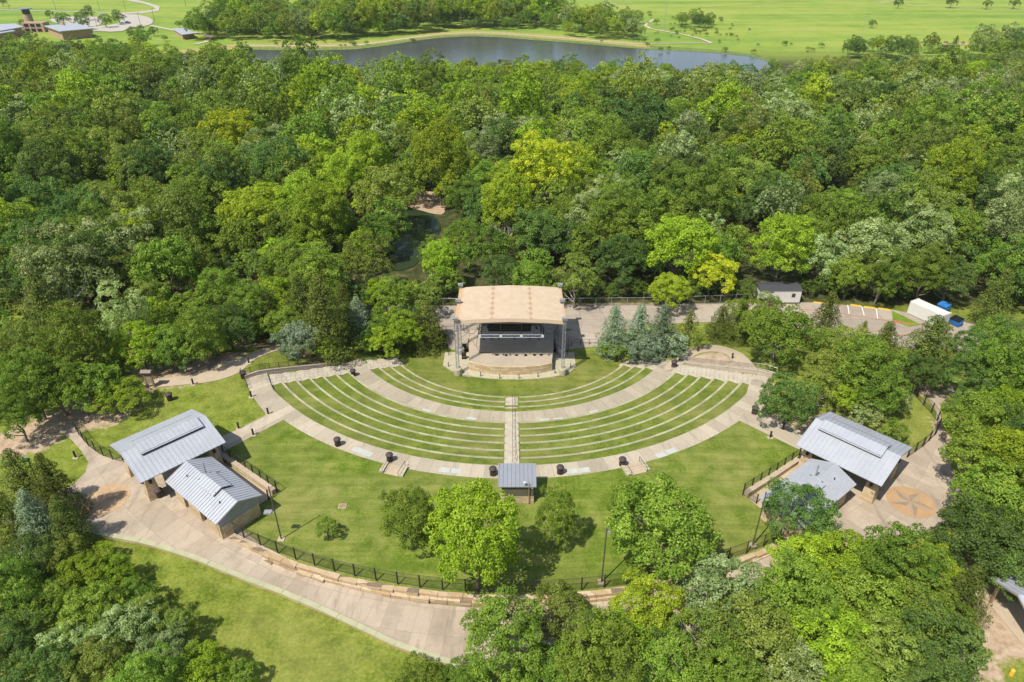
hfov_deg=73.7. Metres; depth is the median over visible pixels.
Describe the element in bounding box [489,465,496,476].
litter bin
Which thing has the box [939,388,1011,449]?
broadleaf tree
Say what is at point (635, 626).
broadleaf tree
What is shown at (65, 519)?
cedar tree
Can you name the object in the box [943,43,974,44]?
bare patch
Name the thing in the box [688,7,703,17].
broadleaf tree
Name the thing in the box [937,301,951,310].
dumpster
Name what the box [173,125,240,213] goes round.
broadleaf tree
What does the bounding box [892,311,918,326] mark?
grass island
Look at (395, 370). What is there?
seat wall
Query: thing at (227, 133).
broadleaf tree
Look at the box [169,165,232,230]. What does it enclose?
broadleaf tree
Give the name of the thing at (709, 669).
broadleaf tree
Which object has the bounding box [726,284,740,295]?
shrub
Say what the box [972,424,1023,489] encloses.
broadleaf tree
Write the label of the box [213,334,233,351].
shrub
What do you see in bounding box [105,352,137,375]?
shrub
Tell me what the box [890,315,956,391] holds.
cedar tree
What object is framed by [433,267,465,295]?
broadleaf tree
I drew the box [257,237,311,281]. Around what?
broadleaf tree
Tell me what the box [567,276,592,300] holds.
shrub
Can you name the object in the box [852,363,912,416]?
broadleaf tree
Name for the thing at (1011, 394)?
broadleaf tree
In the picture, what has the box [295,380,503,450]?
seat wall
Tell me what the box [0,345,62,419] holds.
broadleaf tree
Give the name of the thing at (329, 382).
seat wall
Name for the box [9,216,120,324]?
broadleaf tree
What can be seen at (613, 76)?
broadleaf tree
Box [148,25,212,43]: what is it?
footpath
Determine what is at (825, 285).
shrub
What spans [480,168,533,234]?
broadleaf tree
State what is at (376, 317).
broadleaf tree
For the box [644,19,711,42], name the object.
footpath
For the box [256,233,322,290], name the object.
broadleaf tree
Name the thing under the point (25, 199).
broadleaf tree
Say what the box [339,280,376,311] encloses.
broadleaf tree
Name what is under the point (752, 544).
lamp post
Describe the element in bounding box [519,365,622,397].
seat wall
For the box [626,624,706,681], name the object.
broadleaf tree
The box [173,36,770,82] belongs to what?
pond
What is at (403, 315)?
broadleaf tree
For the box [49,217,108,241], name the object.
broadleaf tree
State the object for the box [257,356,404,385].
side stair
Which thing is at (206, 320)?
broadleaf tree
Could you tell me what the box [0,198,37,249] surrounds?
broadleaf tree
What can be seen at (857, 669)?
broadleaf tree
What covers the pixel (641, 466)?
garden steps
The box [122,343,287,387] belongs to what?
footpath
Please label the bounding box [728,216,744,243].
cedar tree
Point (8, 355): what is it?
broadleaf tree
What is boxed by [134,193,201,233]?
broadleaf tree
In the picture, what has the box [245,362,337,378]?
stair wall
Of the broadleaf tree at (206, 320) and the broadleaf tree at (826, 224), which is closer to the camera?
the broadleaf tree at (206, 320)
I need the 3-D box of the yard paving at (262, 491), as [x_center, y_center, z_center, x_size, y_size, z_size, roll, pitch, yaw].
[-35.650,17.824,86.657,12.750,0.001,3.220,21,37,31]
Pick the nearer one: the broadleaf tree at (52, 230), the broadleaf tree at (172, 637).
the broadleaf tree at (172, 637)
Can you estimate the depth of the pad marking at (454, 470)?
88.38 m
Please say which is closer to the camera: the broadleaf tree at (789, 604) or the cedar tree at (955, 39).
the broadleaf tree at (789, 604)
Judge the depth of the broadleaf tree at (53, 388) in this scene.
94.03 m
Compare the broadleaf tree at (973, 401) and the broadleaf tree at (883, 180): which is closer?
the broadleaf tree at (973, 401)
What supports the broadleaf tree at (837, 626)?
on the ground at (278, 638)
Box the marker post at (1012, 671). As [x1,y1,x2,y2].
[1008,668,1015,676]
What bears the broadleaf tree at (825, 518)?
on the plaza at (925, 469)
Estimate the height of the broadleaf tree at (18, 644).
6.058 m
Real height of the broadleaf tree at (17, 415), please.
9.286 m
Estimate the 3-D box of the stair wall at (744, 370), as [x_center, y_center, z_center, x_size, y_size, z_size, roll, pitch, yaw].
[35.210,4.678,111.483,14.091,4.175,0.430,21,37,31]
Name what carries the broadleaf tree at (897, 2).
on the ground at (278, 638)
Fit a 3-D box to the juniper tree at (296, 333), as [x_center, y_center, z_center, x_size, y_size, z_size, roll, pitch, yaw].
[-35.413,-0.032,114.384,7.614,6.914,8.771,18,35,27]
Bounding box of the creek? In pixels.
[388,199,440,270]
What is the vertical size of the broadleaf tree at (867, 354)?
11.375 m
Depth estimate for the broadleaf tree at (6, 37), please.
442.11 m
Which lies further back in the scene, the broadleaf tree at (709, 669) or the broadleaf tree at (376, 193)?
the broadleaf tree at (376, 193)
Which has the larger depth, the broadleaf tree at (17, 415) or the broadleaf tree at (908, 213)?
the broadleaf tree at (908, 213)
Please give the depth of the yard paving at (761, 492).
84.95 m
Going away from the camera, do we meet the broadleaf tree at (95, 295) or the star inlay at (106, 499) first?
the star inlay at (106, 499)
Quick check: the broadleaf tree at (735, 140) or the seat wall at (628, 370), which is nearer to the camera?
the seat wall at (628, 370)
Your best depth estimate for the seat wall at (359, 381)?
104.94 m
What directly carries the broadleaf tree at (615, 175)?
on the ground at (278, 638)
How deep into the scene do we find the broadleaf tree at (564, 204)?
155.44 m
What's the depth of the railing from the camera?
125.58 m
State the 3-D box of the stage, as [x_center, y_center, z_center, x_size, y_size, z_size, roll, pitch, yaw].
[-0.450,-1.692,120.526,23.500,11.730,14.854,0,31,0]
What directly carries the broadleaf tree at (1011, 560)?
on the ground at (278, 638)
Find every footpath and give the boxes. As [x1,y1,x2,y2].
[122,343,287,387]
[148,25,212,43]
[235,32,660,45]
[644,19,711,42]
[664,345,756,369]
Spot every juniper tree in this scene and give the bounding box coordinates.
[13,488,75,555]
[267,320,322,359]
[344,296,373,353]
[594,304,629,360]
[616,304,656,364]
[627,333,665,363]
[645,304,682,359]
[656,330,688,358]
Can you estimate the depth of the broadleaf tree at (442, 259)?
137.16 m
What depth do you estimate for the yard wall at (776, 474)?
86.79 m
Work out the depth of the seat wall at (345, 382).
102.80 m
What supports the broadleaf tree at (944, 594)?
on the ground at (278, 638)
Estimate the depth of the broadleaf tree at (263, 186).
158.61 m
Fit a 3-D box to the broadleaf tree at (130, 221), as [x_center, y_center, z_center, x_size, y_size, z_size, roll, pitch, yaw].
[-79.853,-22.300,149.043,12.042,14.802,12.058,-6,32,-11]
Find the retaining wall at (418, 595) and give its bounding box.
[227,536,788,607]
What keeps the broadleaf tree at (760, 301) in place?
on the ground at (278, 638)
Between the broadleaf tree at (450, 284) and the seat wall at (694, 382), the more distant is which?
the broadleaf tree at (450, 284)
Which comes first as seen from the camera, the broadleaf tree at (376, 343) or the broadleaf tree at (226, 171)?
the broadleaf tree at (376, 343)
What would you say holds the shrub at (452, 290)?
on the ground at (278, 638)
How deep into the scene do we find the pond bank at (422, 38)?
454.30 m
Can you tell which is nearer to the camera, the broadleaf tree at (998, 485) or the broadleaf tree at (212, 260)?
the broadleaf tree at (998, 485)
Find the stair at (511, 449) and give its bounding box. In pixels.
[504,394,518,462]
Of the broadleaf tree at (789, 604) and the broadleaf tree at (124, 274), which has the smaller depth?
the broadleaf tree at (789, 604)
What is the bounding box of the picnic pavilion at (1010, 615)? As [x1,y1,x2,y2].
[989,575,1023,645]
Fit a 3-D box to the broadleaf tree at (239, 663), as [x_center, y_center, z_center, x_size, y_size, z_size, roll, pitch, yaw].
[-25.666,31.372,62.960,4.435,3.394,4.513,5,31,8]
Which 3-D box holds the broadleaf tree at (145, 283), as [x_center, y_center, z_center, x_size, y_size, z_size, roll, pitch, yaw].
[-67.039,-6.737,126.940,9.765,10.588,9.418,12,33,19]
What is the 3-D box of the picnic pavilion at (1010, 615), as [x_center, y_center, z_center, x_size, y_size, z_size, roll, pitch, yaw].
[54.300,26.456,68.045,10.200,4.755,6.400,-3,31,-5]
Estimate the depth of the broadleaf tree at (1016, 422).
85.08 m
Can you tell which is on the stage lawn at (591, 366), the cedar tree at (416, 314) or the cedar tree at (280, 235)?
the cedar tree at (416, 314)
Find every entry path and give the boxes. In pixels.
[218,372,285,450]
[739,374,804,450]
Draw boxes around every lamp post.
[263,486,285,541]
[597,528,610,585]
[749,492,768,547]
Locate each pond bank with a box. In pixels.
[153,30,649,55]
[235,34,649,49]
[650,45,778,62]
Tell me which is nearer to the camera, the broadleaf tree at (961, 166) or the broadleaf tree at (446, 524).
the broadleaf tree at (446, 524)
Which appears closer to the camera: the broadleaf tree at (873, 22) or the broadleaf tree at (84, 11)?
the broadleaf tree at (873, 22)
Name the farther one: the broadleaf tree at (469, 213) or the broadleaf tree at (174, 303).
the broadleaf tree at (469, 213)
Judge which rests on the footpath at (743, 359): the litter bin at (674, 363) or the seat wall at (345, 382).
the litter bin at (674, 363)
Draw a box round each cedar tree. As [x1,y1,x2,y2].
[0,448,59,525]
[0,491,49,563]
[20,271,95,358]
[31,452,93,532]
[47,493,99,557]
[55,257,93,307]
[122,195,138,219]
[254,291,285,344]
[276,233,285,276]
[278,272,324,338]
[293,273,365,365]
[331,282,356,327]
[331,302,365,353]
[402,311,434,356]
[414,300,450,355]
[608,241,629,276]
[676,309,701,345]
[692,133,703,154]
[704,305,733,344]
[721,302,753,347]
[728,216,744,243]
[734,151,758,204]
[781,155,816,212]
[794,198,817,248]
[801,290,843,352]
[857,320,867,332]
[866,321,900,363]
[874,140,899,167]
[877,321,888,338]
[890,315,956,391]
[895,83,909,107]
[948,35,958,54]
[966,268,1018,329]
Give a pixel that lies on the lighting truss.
(500, 328)
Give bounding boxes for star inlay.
[80,484,129,515]
[886,486,935,517]
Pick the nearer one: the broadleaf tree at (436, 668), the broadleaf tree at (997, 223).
the broadleaf tree at (436, 668)
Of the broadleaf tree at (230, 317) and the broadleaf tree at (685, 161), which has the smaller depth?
the broadleaf tree at (230, 317)
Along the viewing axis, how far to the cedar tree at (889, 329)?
111.20 m
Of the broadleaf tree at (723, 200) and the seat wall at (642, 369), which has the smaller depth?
the seat wall at (642, 369)
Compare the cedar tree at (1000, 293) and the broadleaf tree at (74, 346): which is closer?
the broadleaf tree at (74, 346)
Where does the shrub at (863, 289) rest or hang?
on the ground at (278, 638)
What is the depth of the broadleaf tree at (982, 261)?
132.44 m
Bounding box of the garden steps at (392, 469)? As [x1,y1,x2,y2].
[379,458,407,476]
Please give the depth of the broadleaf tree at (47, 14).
581.08 m
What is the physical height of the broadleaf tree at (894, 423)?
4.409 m
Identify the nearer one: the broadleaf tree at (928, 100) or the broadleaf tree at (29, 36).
the broadleaf tree at (928, 100)
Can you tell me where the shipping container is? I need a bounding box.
[907,298,951,325]
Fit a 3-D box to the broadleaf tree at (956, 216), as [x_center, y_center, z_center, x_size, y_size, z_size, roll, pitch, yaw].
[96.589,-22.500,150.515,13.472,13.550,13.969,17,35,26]
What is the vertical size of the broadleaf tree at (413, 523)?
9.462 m
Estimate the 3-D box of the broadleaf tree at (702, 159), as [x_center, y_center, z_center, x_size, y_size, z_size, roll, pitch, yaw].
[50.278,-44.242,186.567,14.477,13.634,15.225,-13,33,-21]
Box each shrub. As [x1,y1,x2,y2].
[77,363,115,387]
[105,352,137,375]
[150,351,173,370]
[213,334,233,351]
[342,278,359,294]
[424,277,445,295]
[444,277,463,295]
[555,275,578,295]
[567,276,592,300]
[588,274,605,295]
[603,283,622,297]
[623,276,646,294]
[642,283,656,298]
[684,270,709,296]
[703,279,717,294]
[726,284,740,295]
[733,278,757,298]
[800,278,818,295]
[813,274,838,294]
[831,273,855,296]
[848,272,874,296]
[866,281,892,300]
[888,284,912,299]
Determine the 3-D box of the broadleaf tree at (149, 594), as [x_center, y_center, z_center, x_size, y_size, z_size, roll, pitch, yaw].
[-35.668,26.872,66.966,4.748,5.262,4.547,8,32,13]
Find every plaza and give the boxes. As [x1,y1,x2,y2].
[11,426,808,680]
[787,382,961,548]
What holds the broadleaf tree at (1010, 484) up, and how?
on the ground at (278, 638)
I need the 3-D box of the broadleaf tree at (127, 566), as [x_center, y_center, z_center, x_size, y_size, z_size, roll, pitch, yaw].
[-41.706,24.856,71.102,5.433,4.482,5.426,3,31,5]
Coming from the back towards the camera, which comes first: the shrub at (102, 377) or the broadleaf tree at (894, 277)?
the broadleaf tree at (894, 277)
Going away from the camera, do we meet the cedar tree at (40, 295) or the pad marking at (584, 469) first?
the pad marking at (584, 469)
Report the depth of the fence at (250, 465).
87.00 m
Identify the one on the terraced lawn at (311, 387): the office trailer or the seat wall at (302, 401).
the seat wall at (302, 401)
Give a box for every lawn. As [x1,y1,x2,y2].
[178,420,845,594]
[272,365,748,464]
[390,320,638,396]
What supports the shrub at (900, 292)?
on the ground at (278, 638)
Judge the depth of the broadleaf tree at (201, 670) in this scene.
62.11 m
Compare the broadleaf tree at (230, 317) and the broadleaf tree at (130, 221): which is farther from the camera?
the broadleaf tree at (130, 221)
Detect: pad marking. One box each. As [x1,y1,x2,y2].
[352,446,363,452]
[361,450,372,456]
[438,467,450,472]
[450,468,461,473]
[566,468,578,473]
[578,467,590,472]
[655,452,667,457]
[665,447,676,454]
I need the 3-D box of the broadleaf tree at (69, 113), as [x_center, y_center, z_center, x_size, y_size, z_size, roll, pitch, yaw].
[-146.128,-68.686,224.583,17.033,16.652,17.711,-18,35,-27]
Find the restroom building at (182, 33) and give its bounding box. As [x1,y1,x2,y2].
[172,28,194,38]
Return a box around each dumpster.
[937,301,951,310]
[948,314,964,326]
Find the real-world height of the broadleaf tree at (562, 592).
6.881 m
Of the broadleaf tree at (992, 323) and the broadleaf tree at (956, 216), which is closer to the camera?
the broadleaf tree at (992, 323)
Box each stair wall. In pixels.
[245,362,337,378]
[686,362,772,376]
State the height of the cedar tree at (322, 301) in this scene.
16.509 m
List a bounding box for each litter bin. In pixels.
[154,487,163,497]
[165,392,172,400]
[239,370,245,378]
[333,436,340,446]
[350,368,355,375]
[385,452,392,462]
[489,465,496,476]
[556,464,563,474]
[619,456,626,465]
[671,360,676,367]
[751,405,758,414]
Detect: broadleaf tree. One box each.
[0,117,29,185]
[0,119,24,184]
[0,170,14,203]
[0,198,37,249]
[0,205,82,259]
[0,319,55,380]
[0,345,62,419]
[0,353,22,410]
[0,382,42,442]
[0,531,68,594]
[0,554,51,625]
[0,597,59,659]
[0,626,40,681]
[1,638,78,681]
[2,33,17,41]
[2,195,44,231]
[4,174,66,212]
[4,569,77,627]
[8,106,70,145]
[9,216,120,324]
[11,355,94,415]
[13,135,86,195]
[18,242,86,321]
[19,228,123,310]
[23,31,39,44]
[30,611,103,680]
[31,298,112,373]
[31,532,92,581]
[32,104,94,138]
[39,171,96,210]
[45,10,54,18]
[46,184,111,220]
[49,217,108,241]
[51,551,119,599]
[53,12,71,23]
[54,361,121,411]
[55,137,118,193]
[55,580,129,644]
[58,200,124,285]
[63,633,138,681]
[66,243,118,296]
[73,11,84,19]
[73,15,89,25]
[73,124,140,196]
[77,179,139,230]
[80,8,92,19]
[80,551,139,595]
[85,356,120,383]
[86,249,161,308]
[87,375,151,413]
[88,598,159,669]
[89,104,142,154]
[91,540,114,560]
[93,207,169,260]
[94,280,151,359]
[97,13,112,26]
[103,141,168,188]
[104,639,187,681]
[108,319,166,369]
[108,575,161,618]
[111,13,124,22]
[112,221,178,264]
[115,206,167,258]
[117,591,168,633]
[118,138,179,188]
[122,235,199,308]
[122,275,175,319]
[125,621,197,681]
[126,26,139,35]
[133,29,151,41]
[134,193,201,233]
[136,186,218,251]
[141,323,201,370]
[147,606,200,646]
[148,27,157,34]
[158,290,219,332]
[162,184,231,219]
[164,341,198,371]
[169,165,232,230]
[170,243,225,293]
[170,300,226,367]
[170,639,233,681]
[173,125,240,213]
[175,155,241,215]
[194,107,262,154]
[194,267,246,317]
[194,329,232,357]
[198,138,248,186]
[198,303,254,348]
[208,209,277,265]
[213,656,260,681]
[214,186,284,258]
[222,317,256,350]
[223,278,274,332]
[228,180,290,232]
[235,122,301,164]
[238,134,305,182]
[242,135,260,151]
[246,277,296,312]
[249,326,263,340]
[254,308,289,342]
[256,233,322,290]
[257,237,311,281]
[261,203,314,245]
[263,304,306,342]
[274,168,341,238]
[285,180,355,265]
[287,240,350,305]
[312,337,338,357]
[313,279,352,315]
[314,515,337,537]
[316,150,372,208]
[331,232,394,297]
[335,163,361,196]
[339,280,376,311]
[342,130,393,182]
[346,212,398,257]
[350,163,416,220]
[354,309,391,343]
[354,331,382,352]
[359,276,399,312]
[365,319,411,357]
[372,195,412,245]
[374,275,413,320]
[378,483,437,550]
[380,305,425,349]
[388,650,456,681]
[389,153,414,190]
[396,280,426,308]
[404,334,423,347]
[406,285,441,310]
[406,304,429,326]
[410,116,467,205]
[418,276,443,300]
[421,237,457,279]
[423,477,520,592]
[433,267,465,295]
[441,176,482,217]
[441,217,486,251]
[442,233,464,251]
[442,653,490,681]
[458,159,510,203]
[459,584,546,681]
[462,185,511,228]
[463,126,501,160]
[478,159,529,205]
[479,254,521,285]
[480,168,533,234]
[496,115,548,150]
[510,129,581,205]
[510,260,551,286]
[510,640,582,681]
[511,206,570,254]
[530,579,594,644]
[534,218,598,264]
[534,483,575,549]
[543,195,589,236]
[551,251,597,307]
[552,604,647,681]
[563,187,614,245]
[585,185,636,262]
[586,607,648,677]
[588,232,646,287]
[592,172,660,230]
[593,173,643,211]
[593,208,664,260]
[598,343,615,357]
[601,66,641,88]
[604,472,723,583]
[606,477,655,522]
[607,567,690,662]
[610,342,638,361]
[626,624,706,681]
[631,10,643,18]
[642,215,719,274]
[643,68,675,97]
[643,154,692,200]
[645,157,706,191]
[647,272,692,308]
[649,163,700,215]
[665,605,762,681]
[667,152,713,184]
[670,543,777,650]
[676,15,688,23]
[679,154,740,229]
[687,249,739,296]
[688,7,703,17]
[688,633,766,681]
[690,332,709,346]
[695,587,804,681]
[699,15,711,25]
[718,155,777,208]
[719,88,776,146]
[721,127,774,161]
[721,629,826,681]
[723,298,739,320]
[734,290,781,339]
[742,171,800,224]
[742,299,830,362]
[748,211,816,281]
[752,89,815,136]
[753,371,820,427]
[754,547,843,644]
[762,476,842,537]
[764,532,835,599]
[777,603,875,681]
[780,212,835,260]
[781,312,810,340]
[786,233,849,284]
[790,527,847,574]
[796,191,853,233]
[800,371,836,406]
[801,348,864,395]
[804,529,887,599]
[814,633,889,681]
[815,324,869,365]
[818,188,866,231]
[822,331,910,400]
[824,555,938,648]
[826,252,874,298]
[829,379,873,412]
[832,216,913,276]
[835,609,934,681]
[843,145,894,183]
[844,521,953,610]
[848,400,884,426]
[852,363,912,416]
[857,246,908,304]
[859,172,914,216]
[861,163,924,201]
[863,199,922,247]
[868,19,877,27]
[872,386,914,414]
[876,562,975,644]
[877,417,912,443]
[878,109,919,151]
[886,635,971,681]
[888,165,956,243]
[892,592,992,681]
[893,0,903,7]
[898,121,959,170]
[898,200,956,260]
[898,353,947,393]
[899,86,962,157]
[899,241,956,298]
[902,200,965,240]
[903,541,969,593]
[917,253,979,301]
[919,75,978,110]
[919,136,987,216]
[919,205,990,256]
[928,492,1023,579]
[930,334,966,364]
[933,599,982,653]
[937,564,993,626]
[938,423,1023,490]
[939,321,953,332]
[939,353,1008,404]
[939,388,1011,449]
[944,145,1003,178]
[946,0,958,5]
[948,328,1002,369]
[948,457,1023,530]
[956,168,1017,224]
[963,68,1023,111]
[964,383,1023,441]
[966,313,1020,351]
[968,325,1023,402]
[968,524,1023,601]
[970,168,1006,216]
[972,233,1023,299]
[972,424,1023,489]
[976,130,1023,199]
[980,174,1023,285]
[981,199,1023,259]
[983,0,993,7]
[984,158,1023,249]
[991,461,1023,534]
[992,314,1023,352]
[996,401,1023,455]
[998,355,1023,408]
[1000,152,1023,165]
[1008,0,1020,8]
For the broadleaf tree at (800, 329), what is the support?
on the ground at (278, 638)
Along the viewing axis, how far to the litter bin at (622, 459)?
88.64 m
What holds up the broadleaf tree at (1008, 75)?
on the ground at (278, 638)
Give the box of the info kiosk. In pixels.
[140,370,155,387]
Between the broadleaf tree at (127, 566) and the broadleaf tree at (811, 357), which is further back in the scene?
the broadleaf tree at (811, 357)
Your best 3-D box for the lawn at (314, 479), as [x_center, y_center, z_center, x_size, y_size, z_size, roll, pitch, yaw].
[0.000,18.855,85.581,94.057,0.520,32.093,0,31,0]
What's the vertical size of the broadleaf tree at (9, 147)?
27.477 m
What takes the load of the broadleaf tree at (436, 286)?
on the ground at (278, 638)
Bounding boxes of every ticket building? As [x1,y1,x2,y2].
[165,456,262,539]
[758,458,855,536]
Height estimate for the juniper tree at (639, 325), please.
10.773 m
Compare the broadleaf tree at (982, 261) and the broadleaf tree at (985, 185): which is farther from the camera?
the broadleaf tree at (985, 185)
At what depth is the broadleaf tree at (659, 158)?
174.06 m
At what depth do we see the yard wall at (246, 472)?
87.20 m
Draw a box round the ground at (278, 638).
[0,0,1023,681]
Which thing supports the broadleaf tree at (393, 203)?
on the ground at (278, 638)
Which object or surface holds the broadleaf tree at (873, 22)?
on the ground at (278, 638)
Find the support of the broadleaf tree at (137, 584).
on the ground at (278, 638)
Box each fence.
[71,419,123,461]
[221,445,277,490]
[231,522,788,592]
[239,356,336,374]
[565,294,751,305]
[684,356,777,372]
[742,486,758,503]
[743,448,801,492]
[904,373,941,457]
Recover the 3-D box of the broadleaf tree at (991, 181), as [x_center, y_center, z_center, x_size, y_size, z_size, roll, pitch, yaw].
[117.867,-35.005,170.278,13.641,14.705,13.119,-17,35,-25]
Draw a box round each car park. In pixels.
[49,16,101,26]
[91,14,152,31]
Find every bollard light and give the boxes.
[72,451,79,458]
[250,428,256,436]
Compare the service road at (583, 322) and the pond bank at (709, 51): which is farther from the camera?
the pond bank at (709, 51)
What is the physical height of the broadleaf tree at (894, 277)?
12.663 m
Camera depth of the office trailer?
136.78 m
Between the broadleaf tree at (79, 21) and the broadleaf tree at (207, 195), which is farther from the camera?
the broadleaf tree at (79, 21)
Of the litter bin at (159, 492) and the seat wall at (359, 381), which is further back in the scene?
the seat wall at (359, 381)
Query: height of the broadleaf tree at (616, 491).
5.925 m
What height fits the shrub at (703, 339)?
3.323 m
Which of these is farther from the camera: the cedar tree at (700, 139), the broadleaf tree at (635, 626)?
the cedar tree at (700, 139)
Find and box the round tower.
[17,8,33,21]
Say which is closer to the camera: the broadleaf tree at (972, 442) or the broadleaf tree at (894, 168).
the broadleaf tree at (972, 442)
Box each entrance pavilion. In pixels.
[110,409,225,501]
[796,411,912,504]
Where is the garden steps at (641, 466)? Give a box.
[621,457,650,475]
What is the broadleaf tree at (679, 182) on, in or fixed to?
on the ground at (278, 638)
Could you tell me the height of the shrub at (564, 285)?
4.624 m
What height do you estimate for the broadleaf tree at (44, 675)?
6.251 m
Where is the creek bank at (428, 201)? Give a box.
[404,191,444,214]
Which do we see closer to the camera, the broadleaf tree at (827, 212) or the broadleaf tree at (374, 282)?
the broadleaf tree at (374, 282)
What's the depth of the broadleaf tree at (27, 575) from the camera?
65.48 m
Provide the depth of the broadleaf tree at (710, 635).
60.13 m
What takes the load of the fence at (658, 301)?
on the ground at (278, 638)
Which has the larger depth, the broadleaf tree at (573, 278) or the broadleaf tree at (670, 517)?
the broadleaf tree at (573, 278)
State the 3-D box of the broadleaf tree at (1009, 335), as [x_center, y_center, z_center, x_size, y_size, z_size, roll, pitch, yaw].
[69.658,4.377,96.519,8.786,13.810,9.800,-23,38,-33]
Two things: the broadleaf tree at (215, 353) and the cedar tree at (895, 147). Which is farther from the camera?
the cedar tree at (895, 147)
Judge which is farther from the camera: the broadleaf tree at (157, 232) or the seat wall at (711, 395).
the broadleaf tree at (157, 232)
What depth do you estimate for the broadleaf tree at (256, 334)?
122.98 m
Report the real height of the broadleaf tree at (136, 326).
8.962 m
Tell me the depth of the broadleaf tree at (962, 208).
157.44 m
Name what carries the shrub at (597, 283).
on the ground at (278, 638)
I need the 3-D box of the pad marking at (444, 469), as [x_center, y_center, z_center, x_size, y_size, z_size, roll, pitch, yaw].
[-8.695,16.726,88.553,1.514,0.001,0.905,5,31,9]
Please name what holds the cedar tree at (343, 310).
on the ground at (278, 638)
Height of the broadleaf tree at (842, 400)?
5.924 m
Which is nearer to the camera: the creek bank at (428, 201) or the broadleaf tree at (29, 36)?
the creek bank at (428, 201)
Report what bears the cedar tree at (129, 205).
on the ground at (278, 638)
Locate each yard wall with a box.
[219,449,276,494]
[744,453,801,497]
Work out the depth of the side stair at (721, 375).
112.41 m
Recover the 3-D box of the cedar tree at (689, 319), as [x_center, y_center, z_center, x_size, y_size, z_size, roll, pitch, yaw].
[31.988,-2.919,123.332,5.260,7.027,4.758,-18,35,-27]
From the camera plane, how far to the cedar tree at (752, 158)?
182.17 m
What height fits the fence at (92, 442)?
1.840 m
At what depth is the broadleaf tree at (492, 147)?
201.66 m
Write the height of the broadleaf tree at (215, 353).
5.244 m
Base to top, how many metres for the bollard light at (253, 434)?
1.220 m
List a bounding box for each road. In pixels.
[0,9,120,12]
[121,0,159,13]
[312,302,977,351]
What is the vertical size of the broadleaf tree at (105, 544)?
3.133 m
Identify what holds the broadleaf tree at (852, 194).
on the ground at (278, 638)
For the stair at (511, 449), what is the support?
on the terraced lawn at (311, 387)
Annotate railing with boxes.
[571,339,598,345]
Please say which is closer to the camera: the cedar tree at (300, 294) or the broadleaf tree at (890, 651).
the broadleaf tree at (890, 651)
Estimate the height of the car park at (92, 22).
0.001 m
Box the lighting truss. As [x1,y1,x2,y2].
[478,322,543,337]
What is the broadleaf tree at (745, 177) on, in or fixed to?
on the ground at (278, 638)
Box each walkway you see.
[263,379,773,478]
[342,359,672,422]
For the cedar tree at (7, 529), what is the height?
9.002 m
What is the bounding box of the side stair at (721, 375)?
[619,356,766,384]
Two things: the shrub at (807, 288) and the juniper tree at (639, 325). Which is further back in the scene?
the shrub at (807, 288)
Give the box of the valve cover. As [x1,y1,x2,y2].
[338,504,346,508]
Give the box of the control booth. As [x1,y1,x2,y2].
[498,463,536,503]
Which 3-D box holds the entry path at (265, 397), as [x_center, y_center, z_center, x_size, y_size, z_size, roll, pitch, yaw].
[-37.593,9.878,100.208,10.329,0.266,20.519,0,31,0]
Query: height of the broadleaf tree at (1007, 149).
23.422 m
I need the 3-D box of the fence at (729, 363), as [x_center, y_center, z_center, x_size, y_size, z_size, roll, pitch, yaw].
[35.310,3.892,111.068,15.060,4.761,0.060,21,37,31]
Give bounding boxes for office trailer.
[754,282,802,304]
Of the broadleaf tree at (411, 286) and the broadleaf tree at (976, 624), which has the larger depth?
the broadleaf tree at (411, 286)
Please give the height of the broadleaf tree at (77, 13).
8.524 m
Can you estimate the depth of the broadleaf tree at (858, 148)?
190.22 m
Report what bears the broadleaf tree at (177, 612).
on the ground at (278, 638)
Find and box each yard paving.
[224,462,271,504]
[749,465,797,507]
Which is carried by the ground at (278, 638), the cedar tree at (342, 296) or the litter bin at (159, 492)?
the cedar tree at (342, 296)
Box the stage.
[443,283,575,379]
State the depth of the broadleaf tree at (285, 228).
148.22 m
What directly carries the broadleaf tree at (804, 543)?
on the ground at (278, 638)
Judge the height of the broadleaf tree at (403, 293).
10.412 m
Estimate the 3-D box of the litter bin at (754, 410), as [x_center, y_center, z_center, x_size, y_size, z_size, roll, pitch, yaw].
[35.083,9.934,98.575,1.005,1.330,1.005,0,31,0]
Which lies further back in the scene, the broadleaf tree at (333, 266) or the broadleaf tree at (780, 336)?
the broadleaf tree at (333, 266)
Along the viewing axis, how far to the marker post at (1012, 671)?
63.90 m
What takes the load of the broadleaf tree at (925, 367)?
on the ground at (278, 638)
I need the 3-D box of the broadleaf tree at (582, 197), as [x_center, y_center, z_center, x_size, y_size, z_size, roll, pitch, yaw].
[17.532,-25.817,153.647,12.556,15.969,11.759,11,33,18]
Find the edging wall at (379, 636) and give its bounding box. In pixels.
[77,528,462,668]
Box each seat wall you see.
[273,389,484,464]
[281,382,502,458]
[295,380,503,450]
[309,378,503,443]
[322,376,503,436]
[335,374,503,429]
[349,372,503,422]
[378,367,504,406]
[389,366,504,401]
[401,365,504,397]
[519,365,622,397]
[519,366,634,401]
[519,367,645,406]
[520,372,674,422]
[520,374,688,429]
[520,376,701,436]
[520,378,714,443]
[520,380,728,450]
[521,382,742,458]
[539,388,751,464]
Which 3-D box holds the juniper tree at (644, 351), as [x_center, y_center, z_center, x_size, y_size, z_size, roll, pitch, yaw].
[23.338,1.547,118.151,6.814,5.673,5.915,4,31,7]
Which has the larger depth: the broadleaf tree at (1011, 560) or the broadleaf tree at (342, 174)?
the broadleaf tree at (342, 174)
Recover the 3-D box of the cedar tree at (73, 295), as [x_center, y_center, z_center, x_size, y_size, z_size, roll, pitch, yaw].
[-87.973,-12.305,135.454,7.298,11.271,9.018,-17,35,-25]

